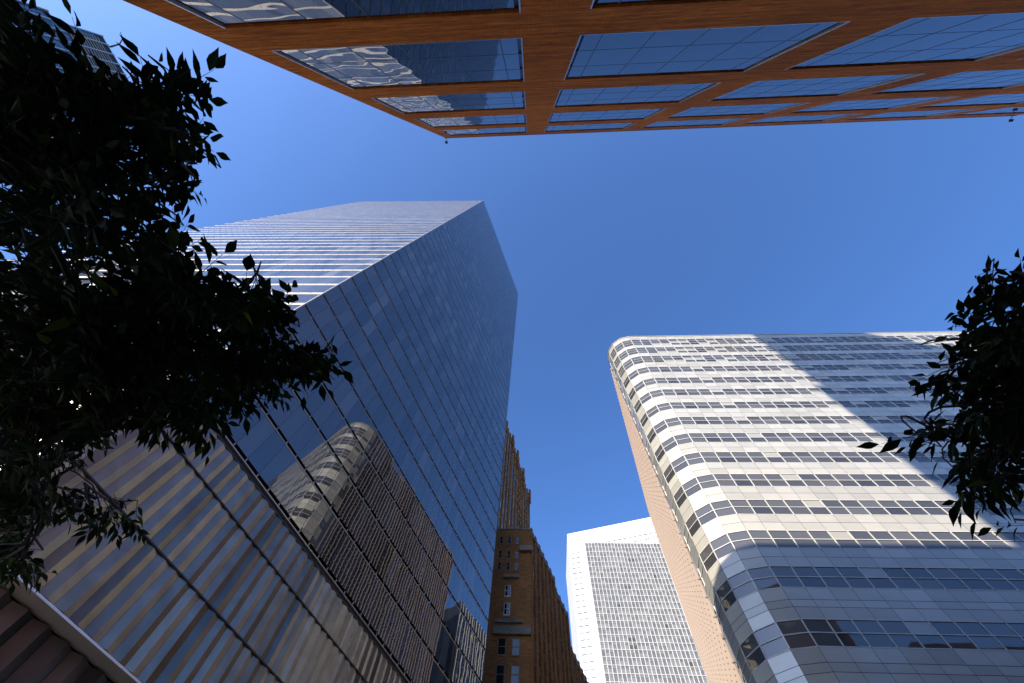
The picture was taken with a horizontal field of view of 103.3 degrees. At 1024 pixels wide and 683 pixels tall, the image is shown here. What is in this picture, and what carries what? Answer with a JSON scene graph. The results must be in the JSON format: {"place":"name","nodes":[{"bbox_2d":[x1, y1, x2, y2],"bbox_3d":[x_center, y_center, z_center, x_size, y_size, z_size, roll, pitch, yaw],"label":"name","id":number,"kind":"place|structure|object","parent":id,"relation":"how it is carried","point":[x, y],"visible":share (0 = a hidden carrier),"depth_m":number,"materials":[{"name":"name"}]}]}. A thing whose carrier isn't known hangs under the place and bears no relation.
{"place":"outdoors","nodes":[
{"label":"outdoors","id":0,"kind":"place"},
{"bbox_2d":[1,0,133,128],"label":"glass skyscraper","id":1,"kind":"structure","parent":0,"point":[96,45],"depth_m":267.74,"materials":[{"name":"blue glass"}]},
{"bbox_2d":[108,32,121,47],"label":"roof crane","id":2,"kind":"object","parent":1,"relation":"on","point":[111,46],"visible":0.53,"depth_m":285.36,"materials":[{"name":"metal"}]},
{"bbox_2d":[0,0,353,597],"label":"leafy tree","id":3,"kind":"object","parent":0,"point":[107,351],"visible":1,"depth_m":2.54,"materials":[{"name":"green plant"}]},
{"bbox_2d":[0,0,1023,647],"label":"sky","id":4,"kind":"structure","parent":0,"point":[604,238],"materials":[{"name":"blue"}]},
{"bbox_2d":[482,420,588,682],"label":"brick tower","id":5,"kind":"structure","parent":0,"point":[528,640],"depth_m":109.57,"materials":[{"name":"brick"}]},
{"bbox_2d":[495,665,504,682],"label":"window","id":6,"kind":"structure","parent":5,"relation":"in","point":[500,669],"depth_m":87.97,"materials":[{"name":"glass"}]},
{"bbox_2d":[497,638,505,655],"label":"window","id":7,"kind":"structure","parent":5,"relation":"in","point":[501,651],"depth_m":92.83,"materials":[{"name":"glass"}]},
{"bbox_2d":[503,603,509,615],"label":"window","id":8,"kind":"structure","parent":5,"relation":"in","point":[506,605],"depth_m":100.86,"materials":[{"name":"grey glass"}]},
{"bbox_2d":[504,585,510,596],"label":"window","id":9,"kind":"structure","parent":5,"relation":"in","point":[507,587],"depth_m":105.24,"materials":[{"name":"grey glass"}]},
{"bbox_2d":[507,551,510,558],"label":"window","id":10,"kind":"structure","parent":5,"relation":"in","point":[509,552],"depth_m":115.16,"materials":[{"name":"glass"}]},
{"bbox_2d":[511,665,519,682],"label":"window","id":11,"kind":"structure","parent":5,"relation":"in","point":[514,668],"depth_m":87.87,"materials":[{"name":"glass"}]},
{"bbox_2d":[512,638,519,656],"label":"window","id":12,"kind":"structure","parent":5,"relation":"in","point":[515,641],"depth_m":92.72,"materials":[{"name":"glass"}]},
{"bbox_2d":[123,0,1023,137],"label":"brick building","id":13,"kind":"structure","parent":0,"point":[463,68],"depth_m":19.90,"materials":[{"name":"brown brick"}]},
{"bbox_2d":[165,0,520,28],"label":"window frame","id":14,"kind":"structure","parent":13,"relation":"in","point":[230,12],"depth_m":13.07,"materials":[{"name":"blue glass"}]},
{"bbox_2d":[271,38,523,89],"bbox_3d":[-4.599,-13.748,20.284,10.344,8.397,0.202,-1,-68,3],"label":"window frame","id":15,"kind":"structure","parent":13,"relation":"in","point":[486,60],"depth_m":19.39,"materials":[{"name":"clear glass"}]},
{"bbox_2d":[371,91,525,113],"bbox_3d":[-4.162,-18.009,30.578,10.344,7.897,0.202,-1,-68,3],"label":"window frame","id":16,"kind":"structure","parent":13,"relation":"in","point":[498,100],"depth_m":30.20,"materials":[{"name":"blue glass"}]},
{"bbox_2d":[415,114,526,127],"bbox_3d":[-3.723,-22.290,40.919,10.344,7.897,0.202,-1,-68,3],"label":"window","id":17,"kind":"structure","parent":13,"relation":"in","point":[521,118],"depth_m":40.81,"materials":[{"name":"blue glass"}]},
{"bbox_2d":[439,127,526,135],"bbox_3d":[-3.309,-26.322,50.659,10.344,7.197,0.202,-1,-68,3],"label":"window","id":18,"kind":"structure","parent":13,"relation":"in","point":[514,129],"depth_m":50.70,"materials":[{"name":"blue glass"}]},
{"bbox_2d":[545,122,636,130],"bbox_3d":[9.325,-26.508,50.046,10.344,7.197,0.202,-1,-68,3],"label":"window","id":19,"kind":"structure","parent":13,"relation":"in","point":[613,125],"depth_m":50.15,"materials":[{"name":"blue glass"}]},
{"bbox_2d":[548,108,666,122],"bbox_3d":[8.911,-22.476,40.305,10.344,7.897,0.202,-1,-68,3],"label":"window frame","id":20,"kind":"structure","parent":13,"relation":"in","point":[641,113],"depth_m":40.13,"materials":[{"name":"blue glass"}]},
{"bbox_2d":[553,82,720,107],"bbox_3d":[8.472,-18.195,29.965,10.344,7.897,0.202,-1,-68,3],"label":"window frame","id":21,"kind":"structure","parent":13,"relation":"in","point":[655,93],"depth_m":29.55,"materials":[{"name":"blue glass"}]},
{"bbox_2d":[590,0,684,8],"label":"window","id":22,"kind":"structure","parent":13,"relation":"in","point":[599,2],"depth_m":13.28,"materials":[{"name":"blue glass"}]},
{"bbox_2d":[645,118,747,126],"bbox_3d":[21.909,-26.693,49.435,10.344,7.197,0.202,-1,-68,3],"label":"window","id":23,"kind":"structure","parent":13,"relation":"in","point":[713,121],"depth_m":49.44,"materials":[{"name":"blue glass"}]},
{"bbox_2d":[564,21,850,79],"bbox_3d":[8.035,-13.934,19.671,10.344,8.397,0.202,-1,-68,3],"label":"window frame","id":24,"kind":"structure","parent":13,"relation":"in","point":[741,47],"depth_m":18.74,"materials":[{"name":"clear glass"}]},
{"bbox_2d":[667,102,811,117],"bbox_3d":[21.495,-22.661,39.694,10.344,7.897,0.202,-1,-68,3],"label":"window frame","id":25,"kind":"structure","parent":13,"relation":"in","point":[760,108],"depth_m":39.48,"materials":[{"name":"blue glass"}]},
{"bbox_2d":[743,113,864,123],"bbox_3d":[34.493,-26.878,48.824,10.344,7.197,0.202,-1,-68,3],"label":"window","id":26,"kind":"structure","parent":13,"relation":"in","point":[812,117],"depth_m":48.83,"materials":[{"name":"blue glass"}]},
{"bbox_2d":[709,73,926,100],"bbox_3d":[21.056,-18.380,29.354,10.344,7.897,0.202,-1,-68,3],"label":"window frame","id":27,"kind":"structure","parent":13,"relation":"in","point":[834,85],"depth_m":28.91,"materials":[{"name":"blue glass"}]},
{"bbox_2d":[786,96,959,113],"bbox_3d":[34.079,-22.846,39.083,10.344,7.897,0.202,-1,-68,3],"label":"window frame","id":28,"kind":"structure","parent":13,"relation":"in","point":[880,103],"depth_m":38.88,"materials":[{"name":"blue glass"}]},
{"bbox_2d":[785,12,1023,69],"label":"window frame","id":29,"kind":"structure","parent":13,"relation":"in","point":[957,37],"depth_m":19.08,"materials":[{"name":"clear glass"}]},
{"bbox_2d":[845,108,984,119],"bbox_3d":[47.076,-27.063,48.213,10.344,7.197,0.202,-1,-68,3],"label":"window","id":30,"kind":"structure","parent":13,"relation":"in","point":[936,112],"depth_m":48.22,"materials":[{"name":"blue glass"}]},
{"bbox_2d":[867,69,1023,94],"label":"window frame","id":31,"kind":"structure","parent":13,"relation":"in","point":[1013,77],"depth_m":29.28,"materials":[{"name":"blue glass"}]},
{"bbox_2d":[910,93,1023,108],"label":"window frame","id":32,"kind":"structure","parent":13,"relation":"in","point":[999,98],"depth_m":39.31,"materials":[{"name":"blue glass"}]},
{"bbox_2d":[949,107,1023,115],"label":"window","id":33,"kind":"structure","parent":13,"relation":"in","point":[1010,109],"depth_m":48.59,"materials":[{"name":"blue glass"}]},
{"bbox_2d":[566,517,707,682],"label":"office tower","id":34,"kind":"structure","parent":0,"point":[628,622],"depth_m":307.55,"materials":[{"name":"white concrete"}]},
{"bbox_2d":[608,331,1023,682],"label":"office block","id":35,"kind":"structure","parent":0,"point":[802,537],"depth_m":55.77,"materials":[{"name":"white concrete"}]},
{"bbox_2d":[857,247,1023,542],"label":"leafy tree","id":36,"kind":"object","parent":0,"point":[999,422],"visible":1,"depth_m":2.74,"materials":[{"name":"green plant"}]},
{"label":"ground","id":37,"kind":"structure","parent":0,"visible":0},
{"bbox_2d":[0,200,517,682],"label":"glass tower","id":38,"kind":"structure","parent":37,"relation":"on","point":[346,534],"depth_m":49.77,"materials":[{"name":"blue glass"}]}
]}

